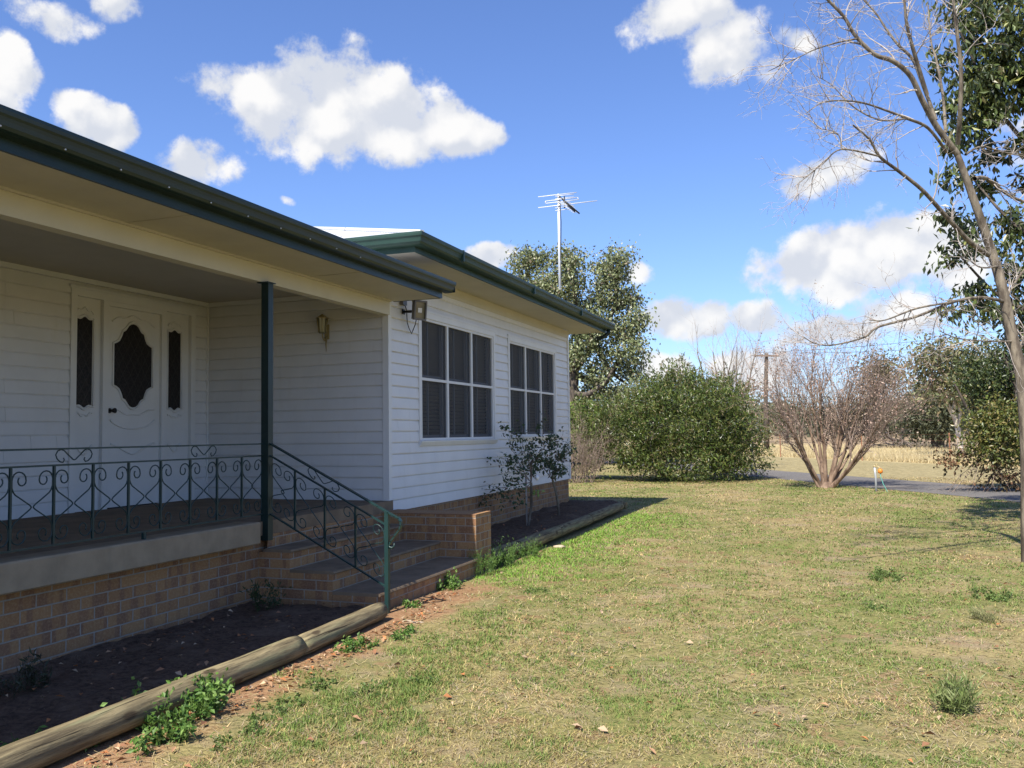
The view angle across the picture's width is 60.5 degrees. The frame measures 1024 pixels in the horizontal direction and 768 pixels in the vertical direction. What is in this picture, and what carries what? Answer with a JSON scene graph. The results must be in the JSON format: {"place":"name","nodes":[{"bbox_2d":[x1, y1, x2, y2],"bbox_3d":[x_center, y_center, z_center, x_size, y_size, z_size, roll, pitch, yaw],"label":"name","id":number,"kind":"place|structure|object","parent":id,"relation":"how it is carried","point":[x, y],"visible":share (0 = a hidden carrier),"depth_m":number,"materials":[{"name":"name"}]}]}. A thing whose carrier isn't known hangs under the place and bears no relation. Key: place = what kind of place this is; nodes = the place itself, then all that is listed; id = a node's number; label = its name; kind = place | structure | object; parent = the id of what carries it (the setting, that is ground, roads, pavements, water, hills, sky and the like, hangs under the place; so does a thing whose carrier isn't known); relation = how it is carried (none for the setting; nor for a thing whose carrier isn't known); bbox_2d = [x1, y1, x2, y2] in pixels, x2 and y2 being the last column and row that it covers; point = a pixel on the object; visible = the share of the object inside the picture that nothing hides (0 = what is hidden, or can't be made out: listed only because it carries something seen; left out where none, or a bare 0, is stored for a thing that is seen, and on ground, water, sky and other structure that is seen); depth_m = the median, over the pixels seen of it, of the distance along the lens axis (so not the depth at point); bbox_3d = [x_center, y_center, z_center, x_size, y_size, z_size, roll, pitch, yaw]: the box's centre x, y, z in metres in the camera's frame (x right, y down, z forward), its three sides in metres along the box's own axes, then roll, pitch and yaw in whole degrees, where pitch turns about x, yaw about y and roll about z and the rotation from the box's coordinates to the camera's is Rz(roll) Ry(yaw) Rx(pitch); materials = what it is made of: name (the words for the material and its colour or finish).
{"place":"outdoors","nodes":[
{"label":"outdoors","id":0,"kind":"place"},
{"bbox_2d":[0,0,1023,427],"label":"sky","id":1,"kind":"structure","parent":0,"point":[449,120],"materials":[{"name":"blue"}]},
{"bbox_2d":[43,431,1023,767],"bbox_3d":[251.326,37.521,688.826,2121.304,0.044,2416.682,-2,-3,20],"label":"ground","id":2,"kind":"structure","parent":0,"point":[459,603],"depth_m":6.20,"materials":[{"name":"green plant"}]},
{"bbox_2d":[0,636,305,767],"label":"garden log","id":3,"kind":"object","parent":2,"relation":"on","point":[44,748],"visible":0.91,"depth_m":4.46,"materials":[{"name":"brown wood"}]},
{"bbox_2d":[125,712,196,760],"bbox_3d":[-1.739,1.737,4.328,0.246,0.167,0.377,-4,-4,39],"label":"weed clump","id":4,"kind":"object","parent":2,"relation":"on","point":[158,736],"visible":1,"depth_m":4.35,"materials":[{"name":"green plant"}]},
{"bbox_2d":[100,667,235,731],"bbox_3d":[-1.847,1.714,4.772,0.650,0.264,0.603,0,-3,-10],"label":"weed clump","id":5,"kind":"object","parent":2,"relation":"on","point":[205,702],"visible":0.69,"depth_m":4.71,"materials":[{"name":"green plant"}]},
{"bbox_2d":[0,601,387,745],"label":"garden soil","id":6,"kind":"structure","parent":2,"relation":"on","point":[24,714],"depth_m":5.75,"materials":[{"name":"brown soil"}]},
{"bbox_2d":[0,725,46,746],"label":"weed clump","id":7,"kind":"object","parent":6,"relation":"on","point":[35,732],"visible":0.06,"depth_m":4.19,"materials":[{"name":"green plant"}]},
{"bbox_2d":[0,647,52,695],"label":"weed clump","id":8,"kind":"object","parent":6,"relation":"on","point":[31,677],"visible":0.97,"depth_m":5.04,"materials":[{"name":"green plant"}]},
{"bbox_2d":[239,579,292,611],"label":"weed clump","id":9,"kind":"object","parent":6,"relation":"on","point":[259,597],"visible":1,"depth_m":7.34,"materials":[{"name":"green plant"}]},
{"bbox_2d":[209,717,266,751],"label":"weed clump","id":10,"kind":"object","parent":2,"relation":"on","point":[252,726],"visible":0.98,"depth_m":4.44,"materials":[{"name":"green plant"}]},
{"bbox_2d":[241,692,305,723],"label":"weed clump","id":11,"kind":"object","parent":2,"relation":"on","point":[253,716],"visible":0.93,"depth_m":4.87,"materials":[{"name":"green plant"}]},
{"bbox_2d":[0,104,614,674],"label":"house","id":12,"kind":"structure","parent":2,"relation":"on","point":[142,302],"depth_m":9.53,"materials":[{"name":"white paint"}]},
{"bbox_2d":[0,443,263,553],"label":"porch balustrade","id":13,"kind":"object","parent":12,"relation":"on","point":[10,491],"visible":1,"depth_m":6.33,"materials":[{"name":"metal"}]},
{"bbox_2d":[66,284,197,512],"bbox_3d":[-4.280,0.192,10.001,0.138,2.380,1.940,-2,-3,20],"label":"front door","id":14,"kind":"structure","parent":12,"relation":"in","point":[132,359],"depth_m":9.92,"materials":[{"name":"white paint"}]},
{"bbox_2d":[316,314,328,348],"bbox_3d":[-2.258,-0.612,10.483,0.150,0.445,0.187,-2,-3,20],"label":"wall lamp","id":15,"kind":"object","parent":12,"relation":"attached to","point":[322,323],"visible":1,"depth_m":10.44,"materials":[{"name":"gold metal"}]},
{"bbox_2d":[400,300,426,333],"bbox_3d":[-1.184,-0.833,10.653,0.281,0.425,0.246,-2,-3,20],"label":"flood light","id":16,"kind":"object","parent":12,"relation":"attached to","point":[418,311],"visible":0.94,"depth_m":10.63,"materials":[{"name":"grey metal"}]},
{"bbox_2d":[417,310,497,445],"bbox_3d":[-0.735,-0.026,12.282,0.115,1.738,2.694,-2,-3,20],"label":"window","id":17,"kind":"structure","parent":12,"relation":"in","point":[457,358],"depth_m":12.16,"materials":[{"name":"white paint"}]},
{"bbox_2d":[507,334,557,440],"bbox_3d":[0.367,0.114,15.299,0.115,1.713,2.624,-2,-3,20],"label":"window","id":18,"kind":"structure","parent":12,"relation":"in","point":[532,382],"depth_m":15.21,"materials":[{"name":"white paint"}]},
{"bbox_2d":[538,192,596,288],"bbox_3d":[0.965,-2.452,14.915,1.029,1.675,0.145,-1,-3,-5],"label":"television aerial","id":19,"kind":"object","parent":12,"relation":"attached to","point":[563,202],"visible":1,"depth_m":14.95,"materials":[{"name":"metal"}]},
{"bbox_2d":[298,673,336,692],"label":"weed clump","id":20,"kind":"object","parent":2,"relation":"on","point":[323,685],"visible":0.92,"depth_m":5.28,"materials":[{"name":"green plant"}]},
{"bbox_2d":[298,602,387,656],"bbox_3d":[-1.270,1.827,6.582,0.151,0.156,1.232,-2,-3,19],"label":"garden log","id":21,"kind":"object","parent":2,"relation":"on","point":[320,637],"visible":0.92,"depth_m":6.47,"materials":[{"name":"brown wood"}]},
{"bbox_2d":[332,632,379,654],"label":"weed clump","id":22,"kind":"object","parent":2,"relation":"on","point":[350,643],"visible":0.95,"depth_m":6.21,"materials":[{"name":"green plant"}]},
{"bbox_2d":[258,514,477,608],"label":"front steps","id":23,"kind":"structure","parent":2,"relation":"on","point":[308,571],"depth_m":8.13,"materials":[{"name":"brick"}]},
{"bbox_2d":[269,443,402,613],"bbox_3d":[-1.554,1.266,7.659,1.324,1.512,0.038,-2,-3,20],"label":"stair handrail","id":24,"kind":"object","parent":23,"relation":"on","point":[387,541],"visible":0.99,"depth_m":7.61,"materials":[{"name":"metal"}]},
{"bbox_2d":[348,675,391,699],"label":"weed clump","id":25,"kind":"object","parent":2,"relation":"on","point":[368,688],"visible":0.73,"depth_m":5.19,"materials":[{"name":"green plant"}]},
{"bbox_2d":[389,623,418,640],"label":"weed clump","id":26,"kind":"object","parent":2,"relation":"on","point":[409,629],"visible":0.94,"depth_m":6.53,"materials":[{"name":"green plant"}]},
{"bbox_2d":[401,598,422,608],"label":"weed clump","id":27,"kind":"object","parent":2,"relation":"on","point":[414,604],"visible":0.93,"depth_m":7.65,"materials":[{"name":"green plant"}]},
{"bbox_2d":[406,670,437,685],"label":"weed clump","id":28,"kind":"object","parent":2,"relation":"on","point":[420,681],"visible":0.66,"depth_m":5.33,"materials":[{"name":"green plant"}]},
{"bbox_2d":[381,509,490,574],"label":"brick wing wall","id":29,"kind":"structure","parent":2,"relation":"on","point":[458,533],"depth_m":9.69,"materials":[{"name":"brown brick"}]},
{"bbox_2d":[436,567,465,590],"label":"weed clump","id":30,"kind":"object","parent":2,"relation":"on","point":[451,584],"visible":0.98,"depth_m":8.61,"materials":[{"name":"green plant"}]},
{"bbox_2d":[466,543,501,575],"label":"weed clump","id":31,"kind":"object","parent":2,"relation":"on","point":[491,565],"visible":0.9,"depth_m":9.52,"materials":[{"name":"green plant"}]},
{"bbox_2d":[491,536,521,567],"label":"weed clump","id":32,"kind":"object","parent":2,"relation":"on","point":[511,551],"visible":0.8,"depth_m":10.15,"materials":[{"name":"green plant"}]},
{"bbox_2d":[6,499,1023,767],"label":"leaf litter","id":33,"kind":"object","parent":2,"relation":"on","point":[118,745],"visible":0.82,"depth_m":5.52,"materials":[{"name":"brown plant"}]},
{"bbox_2d":[491,526,562,563],"bbox_3d":[0.194,2.045,11.270,0.187,0.176,2.712,-2,-3,20],"label":"garden log","id":34,"kind":"object","parent":2,"relation":"on","point":[549,534],"visible":0.72,"depth_m":11.34,"materials":[{"name":"brown wood"}]},
{"bbox_2d":[517,536,546,559],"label":"weed clump","id":35,"kind":"object","parent":2,"relation":"on","point":[535,552],"visible":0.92,"depth_m":10.78,"materials":[{"name":"green plant"}]},
{"bbox_2d":[522,585,547,593],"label":"weed clump","id":36,"kind":"object","parent":2,"relation":"on","point":[532,591],"visible":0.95,"depth_m":8.38,"materials":[{"name":"green plant"}]},
{"bbox_2d":[491,500,617,547],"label":"garden soil","id":37,"kind":"structure","parent":2,"relation":"on","point":[511,528],"depth_m":13.93,"materials":[{"name":"brown soil"}]},
{"bbox_2d":[479,420,549,525],"bbox_3d":[-0.083,1.341,12.979,1.162,1.630,0.851,1,-4,-26],"label":"rose bush","id":38,"kind":"object","parent":37,"relation":"on","point":[530,468],"visible":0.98,"depth_m":13.03,"materials":[{"name":"green plant"}]},
{"bbox_2d":[519,410,581,514],"bbox_3d":[0.700,1.277,14.242,0.886,1.726,1.155,1,-4,-32],"label":"rose bush","id":39,"kind":"object","parent":37,"relation":"on","point":[558,457],"visible":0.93,"depth_m":14.31,"materials":[{"name":"green plant"}]},
{"bbox_2d":[557,515,592,536],"bbox_3d":[0.946,2.159,13.403,0.175,0.170,1.782,-2,-3,19],"label":"garden log","id":40,"kind":"object","parent":2,"relation":"on","point":[576,524],"visible":0.93,"depth_m":13.29,"materials":[{"name":"grey wood"}]},
{"bbox_2d":[499,237,660,455],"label":"bottle tree","id":41,"kind":"object","parent":2,"relation":"on","point":[611,277],"visible":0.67,"depth_m":41.35,"materials":[{"name":"green plant"}]},
{"bbox_2d":[570,393,621,479],"bbox_3d":[2.257,1.732,29.047,3.438,2.888,2.874,-2,-3,20],"label":"leafy shrub","id":42,"kind":"object","parent":2,"relation":"on","point":[578,422],"visible":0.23,"depth_m":28.55,"materials":[{"name":"brown plant"}]},
{"bbox_2d":[569,403,626,482],"bbox_3d":[1.977,1.792,26.856,3.273,2.708,3.332,-1,-3,-3],"label":"dry shrub","id":43,"kind":"object","parent":2,"relation":"on","point":[584,456],"visible":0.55,"depth_m":26.86,"materials":[{"name":"brown plant"}]},
{"bbox_2d":[587,502,623,522],"bbox_3d":[1.646,2.256,15.435,0.174,0.171,2.483,-2,-3,19],"label":"garden log","id":44,"kind":"object","parent":2,"relation":"on","point":[602,513],"visible":0.91,"depth_m":15.23,"materials":[{"name":"grey wood"}]},
{"bbox_2d":[583,500,627,508],"bbox_3d":[1.648,2.349,17.124,1.237,0.156,0.154,-2,-4,27],"label":"garden log","id":45,"kind":"object","parent":2,"relation":"on","point":[625,503],"visible":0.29,"depth_m":16.85,"materials":[{"name":"brown wood"}]},
{"bbox_2d":[570,345,782,483],"bbox_3d":[5.382,0.901,29.087,6.909,4.637,7.854,-2,-3,20],"label":"oleander bush","id":46,"kind":"object","parent":2,"relation":"on","point":[642,409],"visible":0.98,"depth_m":26.80,"materials":[{"name":"green plant"}]},
{"bbox_2d":[656,299,768,467],"bbox_3d":[8.118,-0.146,34.835,4.525,7.111,7.085,-2,-3,20],"label":"bare tree","id":47,"kind":"object","parent":2,"relation":"on","point":[736,370],"visible":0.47,"depth_m":35.88,"materials":[{"name":"brown plant"}]},
{"bbox_2d":[732,391,790,440],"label":"distant tree","id":48,"kind":"object","parent":2,"relation":"on","point":[761,414],"visible":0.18,"depth_m":117.71,"materials":[{"name":"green plant"}]},
{"bbox_2d":[755,353,778,449],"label":"power pole","id":49,"kind":"object","parent":2,"relation":"on","point":[767,421],"visible":0.47,"depth_m":63.91,"materials":[{"name":"brown wood"}]},
{"bbox_2d":[761,332,991,352],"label":"power line","id":50,"kind":"object","parent":49,"relation":"attached to","point":[883,344],"visible":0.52,"depth_m":65.22,"materials":[{"name":"black plastic"}]},
{"bbox_2d":[750,393,825,442],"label":"distant tree","id":51,"kind":"object","parent":2,"relation":"on","point":[769,413],"visible":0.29,"depth_m":104.89,"materials":[{"name":"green plant"}]},
{"bbox_2d":[634,433,964,460],"bbox_3d":[14.787,3.729,53.063,0.057,1.400,44.327,0,-3,-11],"label":"wire fence","id":52,"kind":"object","parent":2,"relation":"on","point":[948,434],"visible":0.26,"depth_m":37.35,"materials":[{"name":"metal"}]},
{"bbox_2d":[588,388,1015,438],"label":"distant wood","id":53,"kind":"object","parent":2,"relation":"on","point":[806,430],"visible":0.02,"depth_m":176.99,"materials":[{"name":"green plant"}]},
{"bbox_2d":[796,400,846,440],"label":"distant tree","id":54,"kind":"object","parent":2,"relation":"on","point":[817,422],"visible":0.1,"depth_m":119.77,"materials":[{"name":"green plant"}]},
{"bbox_2d":[721,280,966,487],"bbox_3d":[8.542,-0.047,22.507,5.498,5.655,4.974,-2,-4,26],"label":"crape myrtle","id":55,"kind":"object","parent":2,"relation":"on","point":[833,479],"visible":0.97,"depth_m":22.83,"materials":[{"name":"brown plant"}]},
{"bbox_2d":[812,399,886,439],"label":"distant tree","id":56,"kind":"object","parent":2,"relation":"on","point":[849,422],"visible":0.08,"depth_m":111.81,"materials":[{"name":"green plant"}]},
{"bbox_2d":[708,0,1023,562],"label":"bare tree","id":57,"kind":"object","parent":2,"relation":"on","point":[1014,343],"visible":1,"depth_m":9.62,"materials":[{"name":"brown plant"}]},
{"bbox_2d":[827,344,910,446],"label":"paddock tree","id":58,"kind":"object","parent":2,"relation":"on","point":[884,368],"visible":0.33,"depth_m":68.73,"materials":[{"name":"brown plant"}]},
{"bbox_2d":[861,600,889,610],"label":"weed clump","id":59,"kind":"object","parent":2,"relation":"on","point":[870,605],"visible":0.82,"depth_m":7.38,"materials":[{"name":"green plant"}]},
{"bbox_2d":[873,464,887,491],"bbox_3d":[8.953,2.311,21.115,0.486,0.774,0.114,-3,-4,39],"label":"garden tap","id":60,"kind":"object","parent":2,"relation":"on","point":[880,470],"visible":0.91,"depth_m":21.23,"materials":[{"name":"metal"}]},
{"bbox_2d":[865,565,904,581],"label":"weed clump","id":61,"kind":"object","parent":2,"relation":"on","point":[879,575],"visible":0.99,"depth_m":8.83,"materials":[{"name":"green plant"}]},
{"bbox_2d":[864,412,908,438],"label":"distant tree","id":62,"kind":"object","parent":2,"relation":"on","point":[896,429],"visible":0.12,"depth_m":128.59,"materials":[{"name":"green plant"}]},
{"bbox_2d":[879,380,926,439],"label":"distant tree","id":63,"kind":"object","parent":2,"relation":"on","point":[901,436],"visible":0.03,"depth_m":109.75,"materials":[{"name":"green plant"}]},
{"bbox_2d":[860,427,964,448],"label":"fallen timber","id":64,"kind":"object","parent":2,"relation":"on","point":[894,443],"visible":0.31,"depth_m":75.10,"materials":[{"name":"brown wood"}]},
{"bbox_2d":[889,373,976,449],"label":"casuarina tree","id":65,"kind":"object","parent":2,"relation":"on","point":[932,428],"visible":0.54,"depth_m":61.06,"materials":[{"name":"green plant"}]},
{"bbox_2d":[882,320,1013,455],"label":"gum tree","id":66,"kind":"object","parent":2,"relation":"on","point":[939,368],"visible":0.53,"depth_m":43.60,"materials":[{"name":"green plant"}]},
{"bbox_2d":[924,668,985,717],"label":"weed clump","id":67,"kind":"object","parent":2,"relation":"on","point":[953,697],"visible":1,"depth_m":4.67,"materials":[{"name":"green plant"}]},
{"bbox_2d":[906,0,1023,355],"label":"evergreen tree","id":68,"kind":"object","parent":2,"relation":"on","point":[989,77],"visible":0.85,"depth_m":12.48,"materials":[{"name":"green plant"}]},
{"bbox_2d":[924,331,1023,492],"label":"bushy tree","id":69,"kind":"object","parent":2,"relation":"on","point":[998,419],"visible":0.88,"depth_m":20.61,"materials":[{"name":"green plant"}]},
{"bbox_2d":[966,605,998,622],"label":"weed clump","id":70,"kind":"object","parent":2,"relation":"on","point":[977,613],"visible":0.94,"depth_m":6.84,"materials":[{"name":"beige plant"}]},
{"bbox_2d":[968,582,1014,601],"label":"weed clump","id":71,"kind":"object","parent":2,"relation":"on","point":[991,596],"visible":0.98,"depth_m":7.75,"materials":[{"name":"green plant"}]},
{"bbox_2d":[597,457,1019,501],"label":"driveway","id":72,"kind":"structure","parent":0,"point":[925,487],"depth_m":23.10,"materials":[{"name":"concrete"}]},
{"bbox_2d":[626,441,1019,467],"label":"dry grass","id":73,"kind":"structure","parent":0,"point":[911,455],"depth_m":47.28,"materials":[{"name":"beige plant"}]}
]}

